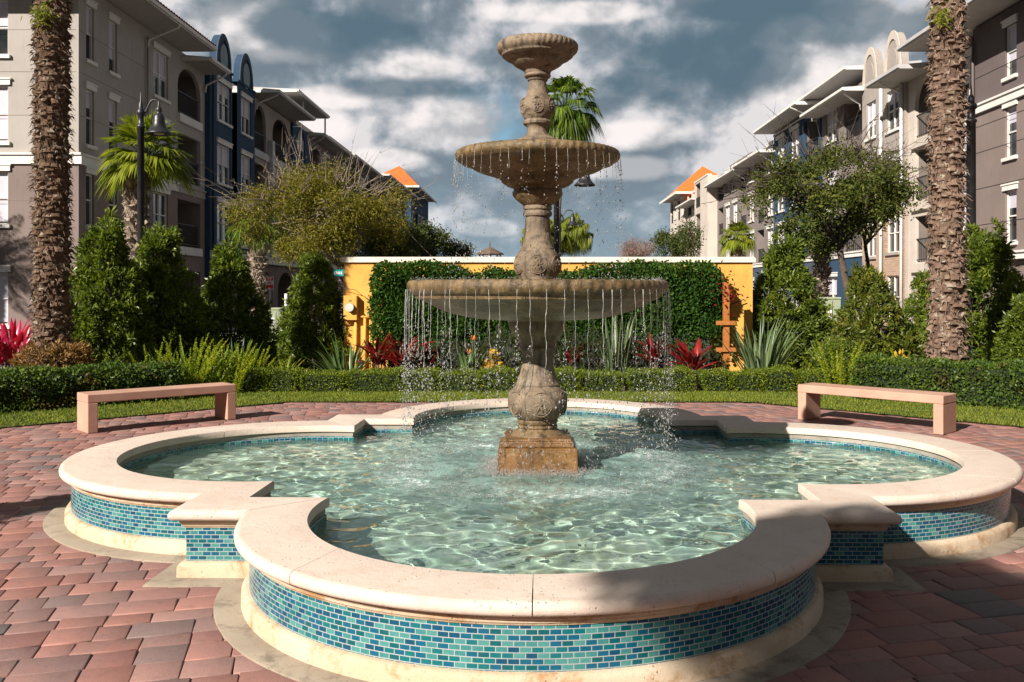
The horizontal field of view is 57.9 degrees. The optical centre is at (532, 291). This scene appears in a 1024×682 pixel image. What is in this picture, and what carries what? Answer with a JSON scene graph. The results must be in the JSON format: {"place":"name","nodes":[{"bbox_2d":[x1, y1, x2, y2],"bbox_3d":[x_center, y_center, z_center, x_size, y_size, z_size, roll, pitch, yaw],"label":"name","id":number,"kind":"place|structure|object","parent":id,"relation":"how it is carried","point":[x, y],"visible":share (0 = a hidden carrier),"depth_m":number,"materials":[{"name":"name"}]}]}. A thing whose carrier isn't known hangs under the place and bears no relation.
{"place":"outdoors","nodes":[
{"label":"outdoors","id":0,"kind":"place"},
{"bbox_2d":[0,367,708,373],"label":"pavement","id":1,"kind":"structure","parent":0,"point":[555,367],"depth_m":20.13,"materials":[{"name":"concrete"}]},
{"bbox_2d":[136,93,172,266],"bbox_3d":[-7.779,-1.229,19.038,0.737,5.758,0.522,0,0,21],"label":"street lamp","id":2,"kind":"object","parent":1,"relation":"on","point":[158,127],"visible":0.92,"depth_m":18.94,"materials":[{"name":"black metal"}]},
{"bbox_2d":[0,342,709,366],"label":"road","id":3,"kind":"structure","parent":0,"point":[514,359],"depth_m":23.91,"materials":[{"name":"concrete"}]},
{"bbox_2d":[195,125,444,338],"bbox_3d":[-6.628,-1.797,27.692,7.510,6.903,6.281,0,0,-40],"label":"olive tree","id":4,"kind":"object","parent":3,"relation":"on","point":[339,222],"visible":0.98,"depth_m":26.82,"materials":[{"name":"green plant"}]},
{"bbox_2d":[812,101,927,307],"bbox_3d":[10.225,-2.133,27.660,3.238,7.579,3.615,0,0,-41],"label":"oak tree","id":5,"kind":"object","parent":3,"relation":"on","point":[869,239],"visible":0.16,"depth_m":27.45,"materials":[{"name":"green plant"}]},
{"bbox_2d":[9,316,887,392],"bbox_3d":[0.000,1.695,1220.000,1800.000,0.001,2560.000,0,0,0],"label":"ground","id":6,"kind":"structure","parent":0,"point":[886,327],"depth_m":16.16,"materials":[{"name":"soil"}]},
{"bbox_2d":[20,0,77,367],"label":"date palm","id":7,"kind":"object","parent":6,"relation":"on","point":[51,245],"visible":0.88,"depth_m":13.81,"materials":[{"name":"brown plant"}]},
{"bbox_2d":[68,205,158,363],"bbox_3d":[-7.429,0.265,16.090,1.860,3.540,2.114,0,0,-29],"label":"conical shrub","id":8,"kind":"object","parent":6,"relation":"on","point":[124,310],"visible":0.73,"depth_m":15.72,"materials":[{"name":"green plant"}]},
{"bbox_2d":[0,0,230,337],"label":"apartment house","id":9,"kind":"structure","parent":6,"relation":"on","point":[126,53],"depth_m":34.83,"materials":[{"name":"beige paint"}]},
{"bbox_2d":[0,0,10,57],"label":"window","id":10,"kind":"structure","parent":9,"relation":"in","point":[3,3],"depth_m":33.14,"materials":[{"name":"white glass"}]},
{"bbox_2d":[0,265,11,328],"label":"window","id":11,"kind":"structure","parent":9,"relation":"in","point":[4,269],"depth_m":33.14,"materials":[{"name":"white glass"}]},
{"bbox_2d":[0,164,11,227],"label":"window","id":12,"kind":"structure","parent":9,"relation":"in","point":[4,168],"depth_m":33.14,"materials":[{"name":"white glass"}]},
{"bbox_2d":[0,77,11,144],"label":"window","id":13,"kind":"structure","parent":9,"relation":"in","point":[3,80],"depth_m":33.14,"materials":[{"name":"white glass"}]},
{"bbox_2d":[84,81,97,150],"bbox_3d":[-16.235,-6.420,33.850,0.270,2.400,0.880,0,0,0],"label":"window","id":14,"kind":"structure","parent":9,"relation":"in","point":[88,85],"depth_m":34.02,"materials":[{"name":"grey glass"}]},
{"bbox_2d":[85,0,97,66],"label":"window","id":15,"kind":"structure","parent":9,"relation":"in","point":[91,3],"depth_m":34.02,"materials":[{"name":"grey glass"}]},
{"bbox_2d":[152,41,171,104],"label":"window","id":16,"kind":"structure","parent":9,"relation":"in","point":[159,60],"depth_m":40.35,"materials":[{"name":"grey glass"}]},
{"bbox_2d":[153,186,171,232],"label":"window","id":17,"kind":"structure","parent":9,"relation":"in","point":[159,202],"depth_m":40.53,"materials":[{"name":"grey glass"}]},
{"bbox_2d":[95,109,198,259],"bbox_3d":[-8.731,-1.201,21.060,2.421,6.061,2.256,0,0,0],"label":"sabal palm","id":18,"kind":"object","parent":6,"relation":"on","point":[158,170],"visible":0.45,"depth_m":20.77,"materials":[{"name":"green plant"}]},
{"bbox_2d":[98,220,220,369],"bbox_3d":[-6.926,0.380,17.222,1.937,3.418,2.113,0,0,36],"label":"conical shrub","id":19,"kind":"object","parent":6,"relation":"on","point":[173,297],"visible":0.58,"depth_m":16.93,"materials":[{"name":"green plant"}]},
{"bbox_2d":[205,33,255,323],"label":"apartment house","id":20,"kind":"structure","parent":6,"relation":"on","point":[219,127],"depth_m":48.19,"materials":[{"name":"blue paint"}]},
{"bbox_2d":[216,137,232,188],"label":"window","id":21,"kind":"structure","parent":20,"relation":"in","point":[222,151],"depth_m":47.79,"materials":[{"name":"grey glass"}]},
{"bbox_2d":[216,75,232,128],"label":"window","id":22,"kind":"structure","parent":20,"relation":"in","point":[222,91],"depth_m":47.79,"materials":[{"name":"grey glass"}]},
{"bbox_2d":[199,236,277,369],"bbox_3d":[-6.103,0.421,18.529,1.748,3.141,1.986,0,0,14],"label":"conical shrub","id":23,"kind":"object","parent":6,"relation":"on","point":[248,326],"visible":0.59,"depth_m":18.41,"materials":[{"name":"green plant"}]},
{"bbox_2d":[229,365,269,393],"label":"box hedge","id":24,"kind":"object","parent":6,"relation":"on","point":[254,375],"visible":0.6,"depth_m":14.95,"materials":[{"name":"green plant"}]},
{"bbox_2d":[232,78,329,307],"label":"apartment house","id":25,"kind":"structure","parent":6,"relation":"on","point":[277,110],"depth_m":58.31,"materials":[{"name":"beige paint"}]},
{"bbox_2d":[262,365,305,392],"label":"box hedge","id":26,"kind":"object","parent":6,"relation":"on","point":[284,379],"visible":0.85,"depth_m":14.95,"materials":[{"name":"green plant"}]},
{"bbox_2d":[270,249,349,375],"bbox_3d":[-4.311,0.586,18.192,1.793,2.864,1.643,0,0,-6],"label":"conical shrub","id":27,"kind":"object","parent":6,"relation":"on","point":[301,331],"visible":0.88,"depth_m":17.88,"materials":[{"name":"green plant"}]},
{"bbox_2d":[290,121,355,313],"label":"apartment house","id":28,"kind":"structure","parent":6,"relation":"on","point":[328,146],"depth_m":70.74,"materials":[{"name":"grey paint"}]},
{"bbox_2d":[297,368,350,392],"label":"box hedge","id":29,"kind":"object","parent":6,"relation":"on","point":[326,380],"visible":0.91,"depth_m":14.95,"materials":[{"name":"green plant"}]},
{"bbox_2d":[297,332,386,372],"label":"strap plant","id":30,"kind":"object","parent":6,"relation":"on","point":[334,364],"visible":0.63,"depth_m":16.33,"materials":[{"name":"green plant"}]},
{"bbox_2d":[330,136,383,256],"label":"apartment house","id":31,"kind":"structure","parent":6,"relation":"on","point":[373,173],"depth_m":85.15,"materials":[{"name":"grey paint"}]},
{"bbox_2d":[352,332,396,368],"bbox_3d":[-2.779,1.180,16.297,0.741,0.942,0.853,0,0,14],"label":"red cordyline","id":32,"kind":"object","parent":6,"relation":"on","point":[378,360],"visible":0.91,"depth_m":16.33,"materials":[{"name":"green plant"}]},
{"bbox_2d":[344,365,406,391],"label":"box hedge","id":33,"kind":"object","parent":6,"relation":"on","point":[375,379],"visible":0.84,"depth_m":14.95,"materials":[{"name":"green plant"}]},
{"bbox_2d":[371,173,418,256],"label":"apartment house","id":34,"kind":"structure","parent":6,"relation":"on","point":[385,179],"depth_m":99.68,"materials":[{"name":"brown paint"}]},
{"bbox_2d":[375,332,434,372],"bbox_3d":[-2.231,1.187,16.352,0.944,0.928,0.823,0,0,30],"label":"red cordyline","id":35,"kind":"object","parent":6,"relation":"on","point":[399,352],"visible":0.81,"depth_m":16.29,"materials":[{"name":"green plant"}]},
{"bbox_2d":[385,166,436,256],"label":"apartment house","id":36,"kind":"structure","parent":6,"relation":"on","point":[398,175],"depth_m":128.04,"materials":[{"name":"blue paint"}]},
{"bbox_2d":[402,366,441,392],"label":"box hedge","id":37,"kind":"object","parent":6,"relation":"on","point":[434,373],"visible":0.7,"depth_m":14.95,"materials":[{"name":"green plant"}]},
{"bbox_2d":[428,329,473,371],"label":"dark shrub","id":38,"kind":"object","parent":6,"relation":"on","point":[456,343],"visible":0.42,"depth_m":16.73,"materials":[{"name":"green plant"}]},
{"bbox_2d":[437,366,479,392],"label":"box hedge","id":39,"kind":"object","parent":6,"relation":"on","point":[454,385],"visible":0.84,"depth_m":14.95,"materials":[{"name":"green plant"}]},
{"bbox_2d":[477,364,518,391],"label":"box hedge","id":40,"kind":"object","parent":6,"relation":"on","point":[501,383],"visible":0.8,"depth_m":14.95,"materials":[{"name":"green plant"}]},
{"bbox_2d":[476,323,521,378],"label":"dark shrub","id":41,"kind":"object","parent":6,"relation":"on","point":[505,341],"visible":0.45,"depth_m":16.72,"materials":[{"name":"green plant"}]},
{"bbox_2d":[341,257,755,372],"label":"yellow wall","id":42,"kind":"structure","parent":6,"relation":"on","point":[357,271],"depth_m":18.00,"materials":[{"name":"paint"}]},
{"bbox_2d":[344,296,370,371],"bbox_3d":[-3.389,0.865,17.879,0.519,1.571,0.238,0,0,0],"label":"electric meter","id":43,"kind":"object","parent":42,"relation":"attached to","point":[350,307],"visible":0.84,"depth_m":17.85,"materials":[{"name":"yellow paint"}]},
{"bbox_2d":[365,258,743,370],"bbox_3d":[0.430,0.493,17.696,7.348,2.318,0.690,0,0,0],"label":"climbing hedge","id":44,"kind":"object","parent":42,"relation":"attached to","point":[692,300],"visible":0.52,"depth_m":17.55,"materials":[{"name":"green plant"}]},
{"bbox_2d":[520,212,593,256],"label":"queen palm","id":45,"kind":"object","parent":6,"relation":"on","point":[580,238],"visible":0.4,"depth_m":47.21,"materials":[{"name":"green plant"}]},
{"bbox_2d":[554,365,581,391],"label":"box hedge","id":46,"kind":"object","parent":6,"relation":"on","point":[567,378],"visible":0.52,"depth_m":14.95,"materials":[{"name":"green plant"}]},
{"bbox_2d":[553,327,594,382],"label":"dark shrub","id":47,"kind":"object","parent":6,"relation":"on","point":[569,338],"visible":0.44,"depth_m":16.67,"materials":[{"name":"green plant"}]},
{"bbox_2d":[547,74,605,246],"bbox_3d":[1.162,-2.827,30.986,2.623,8.960,2.822,0,0,0],"label":"fan palm","id":48,"kind":"object","parent":6,"relation":"on","point":[569,122],"visible":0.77,"depth_m":30.34,"materials":[{"name":"green plant"}]},
{"bbox_2d":[574,325,615,379],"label":"dark shrub","id":49,"kind":"object","parent":6,"relation":"on","point":[597,342],"visible":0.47,"depth_m":16.71,"materials":[{"name":"green plant"}]},
{"bbox_2d":[577,368,624,392],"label":"box hedge","id":50,"kind":"object","parent":6,"relation":"on","point":[598,382],"visible":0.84,"depth_m":14.95,"materials":[{"name":"green plant"}]},
{"bbox_2d":[594,314,636,382],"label":"strap plant","id":51,"kind":"object","parent":6,"relation":"on","point":[610,354],"visible":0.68,"depth_m":16.46,"materials":[{"name":"green plant"}]},
{"bbox_2d":[624,364,697,392],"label":"box hedge","id":52,"kind":"object","parent":6,"relation":"on","point":[683,378],"visible":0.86,"depth_m":14.95,"materials":[{"name":"green plant"}]},
{"bbox_2d":[659,166,717,256],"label":"apartment house","id":53,"kind":"structure","parent":6,"relation":"on","point":[679,195],"depth_m":106.85,"materials":[{"name":"beige paint"}]},
{"bbox_2d":[661,337,718,383],"bbox_3d":[2.782,1.227,16.050,1.027,0.848,1.022,0,0,0],"label":"red cordyline","id":54,"kind":"object","parent":6,"relation":"on","point":[692,358],"visible":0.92,"depth_m":16.10,"materials":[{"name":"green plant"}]},
{"bbox_2d":[694,174,719,256],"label":"apartment house","id":55,"kind":"structure","parent":6,"relation":"on","point":[707,214],"depth_m":86.27,"materials":[{"name":"beige paint"}]},
{"bbox_2d":[696,367,734,391],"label":"box hedge","id":56,"kind":"object","parent":6,"relation":"on","point":[715,380],"visible":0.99,"depth_m":14.95,"materials":[{"name":"green plant"}]},
{"bbox_2d":[716,282,735,369],"bbox_3d":[3.601,0.739,17.270,0.360,1.822,0.140,0,0,0],"label":"trellis post","id":57,"kind":"object","parent":6,"relation":"on","point":[726,322],"visible":0.81,"depth_m":17.25,"materials":[{"name":"orange wood"}]},
{"bbox_2d":[703,152,752,256],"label":"apartment house","id":58,"kind":"structure","parent":6,"relation":"on","point":[726,209],"depth_m":80.34,"materials":[{"name":"grey paint"}]},
{"bbox_2d":[727,367,766,392],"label":"box hedge","id":59,"kind":"object","parent":6,"relation":"on","point":[745,380],"visible":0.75,"depth_m":14.95,"materials":[{"name":"green plant"}]},
{"bbox_2d":[731,140,774,298],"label":"apartment house","id":60,"kind":"structure","parent":6,"relation":"on","point":[762,233],"depth_m":70.80,"materials":[{"name":"grey paint"}]},
{"bbox_2d":[718,314,809,374],"bbox_3d":[4.002,0.999,16.083,1.590,1.310,1.783,0,0,0],"label":"strap plant","id":61,"kind":"object","parent":6,"relation":"on","point":[762,356],"visible":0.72,"depth_m":16.16,"materials":[{"name":"green plant"}]},
{"bbox_2d":[756,364,801,392],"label":"box hedge","id":62,"kind":"object","parent":6,"relation":"on","point":[779,381],"visible":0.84,"depth_m":14.95,"materials":[{"name":"green plant"}]},
{"bbox_2d":[753,99,822,315],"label":"apartment house","id":63,"kind":"structure","parent":6,"relation":"on","point":[795,109],"depth_m":59.66,"materials":[{"name":"blue paint"}]},
{"bbox_2d":[751,227,834,374],"bbox_3d":[5.145,0.354,18.594,2.307,3.312,2.029,0,0,-16],"label":"conical shrub","id":64,"kind":"object","parent":6,"relation":"on","point":[798,283],"visible":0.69,"depth_m":18.16,"materials":[{"name":"green plant"}]},
{"bbox_2d":[695,98,928,324],"bbox_3d":[8.157,-1.846,25.916,6.941,7.024,6.762,0,0,0],"label":"oak tree","id":65,"kind":"object","parent":6,"relation":"on","point":[848,192],"visible":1,"depth_m":25.38,"materials":[{"name":"green plant"}]},
{"bbox_2d":[796,205,847,298],"bbox_3d":[9.364,-0.668,29.995,2.039,5.006,1.841,0,0,-39],"label":"sabal palm","id":66,"kind":"object","parent":6,"relation":"on","point":[821,271],"visible":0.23,"depth_m":29.79,"materials":[{"name":"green plant"}]},
{"bbox_2d":[802,337,862,384],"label":"shrub","id":67,"kind":"object","parent":6,"relation":"on","point":[826,349],"visible":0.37,"depth_m":16.37,"materials":[{"name":"green plant"}]},
{"bbox_2d":[802,338,893,395],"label":"plume fern","id":68,"kind":"object","parent":6,"relation":"on","point":[826,373],"visible":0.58,"depth_m":14.65,"materials":[{"name":"green plant"}]},
{"bbox_2d":[797,60,921,316],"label":"apartment house","id":69,"kind":"structure","parent":6,"relation":"on","point":[841,88],"depth_m":51.05,"materials":[{"name":"grey paint"}]},
{"bbox_2d":[805,260,926,370],"bbox_3d":[6.115,0.666,16.941,2.060,2.548,2.073,0,0,-40],"label":"conical shrub","id":70,"kind":"object","parent":6,"relation":"on","point":[870,319],"visible":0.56,"depth_m":16.67,"materials":[{"name":"green plant"}]},
{"bbox_2d":[862,30,908,325],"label":"apartment house","id":71,"kind":"structure","parent":6,"relation":"on","point":[888,252],"depth_m":44.29,"materials":[{"name":"beige paint"}]},
{"bbox_2d":[902,268,930,338],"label":"conical shrub","id":72,"kind":"object","parent":6,"relation":"on","point":[919,284],"visible":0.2,"depth_m":18.89,"materials":[{"name":"green plant"}]},
{"bbox_2d":[865,37,972,322],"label":"apartment house","id":73,"kind":"structure","parent":6,"relation":"on","point":[914,76],"depth_m":41.60,"materials":[{"name":"beige paint"}]},
{"bbox_2d":[922,0,971,365],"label":"date palm","id":74,"kind":"object","parent":6,"relation":"on","point":[947,327],"visible":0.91,"depth_m":13.81,"materials":[{"name":"brown plant"}]},
{"bbox_2d":[896,0,1023,306],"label":"apartment house","id":75,"kind":"structure","parent":6,"relation":"on","point":[996,30],"depth_m":33.97,"materials":[{"name":"grey paint"}]},
{"bbox_2d":[1000,181,1018,244],"bbox_3d":[17.235,-2.785,33.250,0.270,2.230,1.080,0,0,0],"label":"window","id":76,"kind":"structure","parent":75,"relation":"in","point":[1011,195],"depth_m":33.37,"materials":[{"name":"white glass"}]},
{"bbox_2d":[1001,98,1017,161],"bbox_3d":[17.235,-5.810,33.250,0.270,2.180,1.080,0,0,0],"label":"window","id":77,"kind":"structure","parent":75,"relation":"in","point":[1012,119],"depth_m":33.39,"materials":[{"name":"white glass"}]},
{"bbox_2d":[1000,13,1018,82],"bbox_3d":[17.235,-8.735,33.250,0.270,2.230,1.080,0,0,0],"label":"window","id":78,"kind":"structure","parent":75,"relation":"in","point":[1012,73],"depth_m":33.37,"materials":[{"name":"white glass"}]},
{"bbox_2d":[963,85,976,359],"bbox_3d":[8.282,-1.194,18.000,0.844,5.688,0.524,0,0,0],"label":"street lamp","id":79,"kind":"object","parent":6,"relation":"on","point":[971,164],"visible":0.26,"depth_m":17.93,"materials":[{"name":"black metal"}]},
{"bbox_2d":[919,216,1023,360],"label":"conical shrub","id":80,"kind":"object","parent":6,"relation":"on","point":[989,254],"visible":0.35,"depth_m":17.17,"materials":[{"name":"green plant"}]},
{"bbox_2d":[983,291,1023,361],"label":"conical shrub","id":81,"kind":"object","parent":6,"relation":"on","point":[1001,347],"visible":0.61,"depth_m":14.76,"materials":[{"name":"green plant"}]},
{"bbox_2d":[0,390,1023,427],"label":"lawn","id":82,"kind":"structure","parent":0,"point":[857,410],"depth_m":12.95,"materials":[{"name":"plant"}]},
{"bbox_2d":[848,352,1023,409],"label":"clipped hedge","id":83,"kind":"object","parent":82,"relation":"on","point":[980,382],"visible":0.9,"depth_m":13.32,"materials":[{"name":"green plant"}]},
{"bbox_2d":[0,394,1023,681],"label":"plaza","id":84,"kind":"structure","parent":0,"point":[674,402],"depth_m":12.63,"materials":[{"name":"red brick"}]},
{"bbox_2d":[0,318,32,367],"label":"magenta cordyline","id":85,"kind":"object","parent":84,"relation":"on","point":[17,335],"visible":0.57,"depth_m":14.54,"materials":[{"name":"red plant"}]},
{"bbox_2d":[9,330,96,367],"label":"dead fern","id":86,"kind":"object","parent":84,"relation":"on","point":[77,348],"visible":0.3,"depth_m":13.66,"materials":[{"name":"brown plant"}]},
{"bbox_2d":[0,358,186,414],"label":"clipped hedge","id":87,"kind":"object","parent":84,"relation":"on","point":[36,387],"visible":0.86,"depth_m":12.98,"materials":[{"name":"green plant"}]},
{"bbox_2d":[77,382,235,433],"bbox_3d":[-4.627,1.424,11.478,1.812,0.452,0.390,0,0,-43],"label":"stone bench","id":88,"kind":"object","parent":84,"relation":"on","point":[89,401],"visible":1,"depth_m":11.27,"materials":[{"name":"beige stone"}]},
{"bbox_2d":[147,333,228,384],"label":"plume fern","id":89,"kind":"object","parent":84,"relation":"on","point":[201,374],"visible":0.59,"depth_m":14.66,"materials":[{"name":"green plant"}]},
{"bbox_2d":[146,340,245,395],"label":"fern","id":90,"kind":"object","parent":84,"relation":"on","point":[214,374],"visible":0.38,"depth_m":14.92,"materials":[{"name":"green plant"}]},
{"bbox_2d":[183,339,272,393],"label":"plume fern","id":91,"kind":"object","parent":84,"relation":"on","point":[244,368],"visible":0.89,"depth_m":14.84,"materials":[{"name":"green plant"}]},
{"bbox_2d":[43,398,1023,681],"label":"fountain pool","id":92,"kind":"structure","parent":84,"relation":"on","point":[299,600],"depth_m":4.51,"materials":[{"name":"stone"}]},
{"bbox_2d":[407,33,668,475],"bbox_3d":[0.040,-0.144,7.280,2.045,3.627,2.045,0,0,0],"label":"tiered fountain","id":93,"kind":"object","parent":92,"relation":"on","point":[537,59],"visible":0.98,"depth_m":7.00,"materials":[{"name":"stone"}]},
{"bbox_2d":[124,413,955,585],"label":"water","id":94,"kind":"structure","parent":92,"relation":"in","point":[374,520],"depth_m":6.53,"materials":[{"name":"teal liquid"}]},
{"bbox_2d":[358,273,735,516],"bbox_3d":[0.057,0.622,7.269,3.086,1.530,3.209,0,0,0],"label":"splash","id":95,"kind":"object","parent":94,"relation":"on","point":[582,461],"visible":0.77,"depth_m":6.95,"materials":[{"name":"grey liquid"}]},
{"bbox_2d":[798,382,955,434],"bbox_3d":[4.208,1.424,11.412,0.390,0.452,1.846,0,0,-45],"label":"stone bench","id":96,"kind":"object","parent":84,"relation":"on","point":[944,412],"visible":1,"depth_m":11.18,"materials":[{"name":"beige stone"}]},
{"bbox_2d":[391,289,684,496],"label":"falling water","id":97,"kind":"structure","parent":0,"point":[564,338],"depth_m":6.81,"materials":[{"name":"clear liquid"}]},
{"bbox_2d":[447,147,630,278],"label":"falling water","id":98,"kind":"structure","parent":0,"point":[456,165],"depth_m":7.02,"materials":[{"name":"clear liquid"}]},
{"bbox_2d":[159,0,965,256],"label":"sky","id":99,"kind":"structure","parent":0,"point":[424,81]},
{"bbox_2d":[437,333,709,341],"bbox_3d":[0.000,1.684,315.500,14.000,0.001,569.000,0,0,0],"label":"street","id":100,"kind":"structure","parent":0,"point":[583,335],"depth_m":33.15,"materials":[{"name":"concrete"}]},
{"bbox_2d":[407,217,455,256],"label":"tree","id":101,"kind":"object","parent":100,"relation":"on","point":[435,233],"visible":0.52,"depth_m":59.36,"materials":[{"name":"green plant"}]},
{"label":"far pavement","id":102,"kind":"structure","parent":0,"visible":0},
{"bbox_2d":[224,194,290,315],"bbox_3d":[-10.473,-0.967,34.943,2.503,5.511,2.318,0,0,0],"label":"sabal palm","id":103,"kind":"object","parent":102,"relation":"on","point":[257,259],"visible":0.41,"depth_m":34.78,"materials":[{"name":"green plant"}]},
{"bbox_2d":[353,213,432,256],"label":"tree","id":104,"kind":"object","parent":102,"relation":"on","point":[417,242],"visible":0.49,"depth_m":51.07,"materials":[{"name":"green plant"}]},
{"label":"far pavement","id":105,"kind":"structure","parent":0,"visible":0},
{"bbox_2d":[616,232,658,256],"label":"tree","id":106,"kind":"object","parent":105,"relation":"on","point":[630,248],"visible":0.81,"depth_m":79.84,"materials":[{"name":"pink plant"}]},
{"bbox_2d":[647,223,700,256],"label":"tree","id":107,"kind":"object","parent":105,"relation":"on","point":[662,241],"visible":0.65,"depth_m":61.45,"materials":[{"name":"green plant"}]},
{"bbox_2d":[671,208,706,256],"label":"tree","id":108,"kind":"object","parent":105,"relation":"on","point":[689,242],"visible":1,"depth_m":57.90,"materials":[{"name":"green plant"}]},
{"bbox_2d":[718,218,757,256],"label":"sabal palm","id":109,"kind":"object","parent":105,"relation":"on","point":[736,245],"visible":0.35,"depth_m":44.69,"materials":[{"name":"green plant"}]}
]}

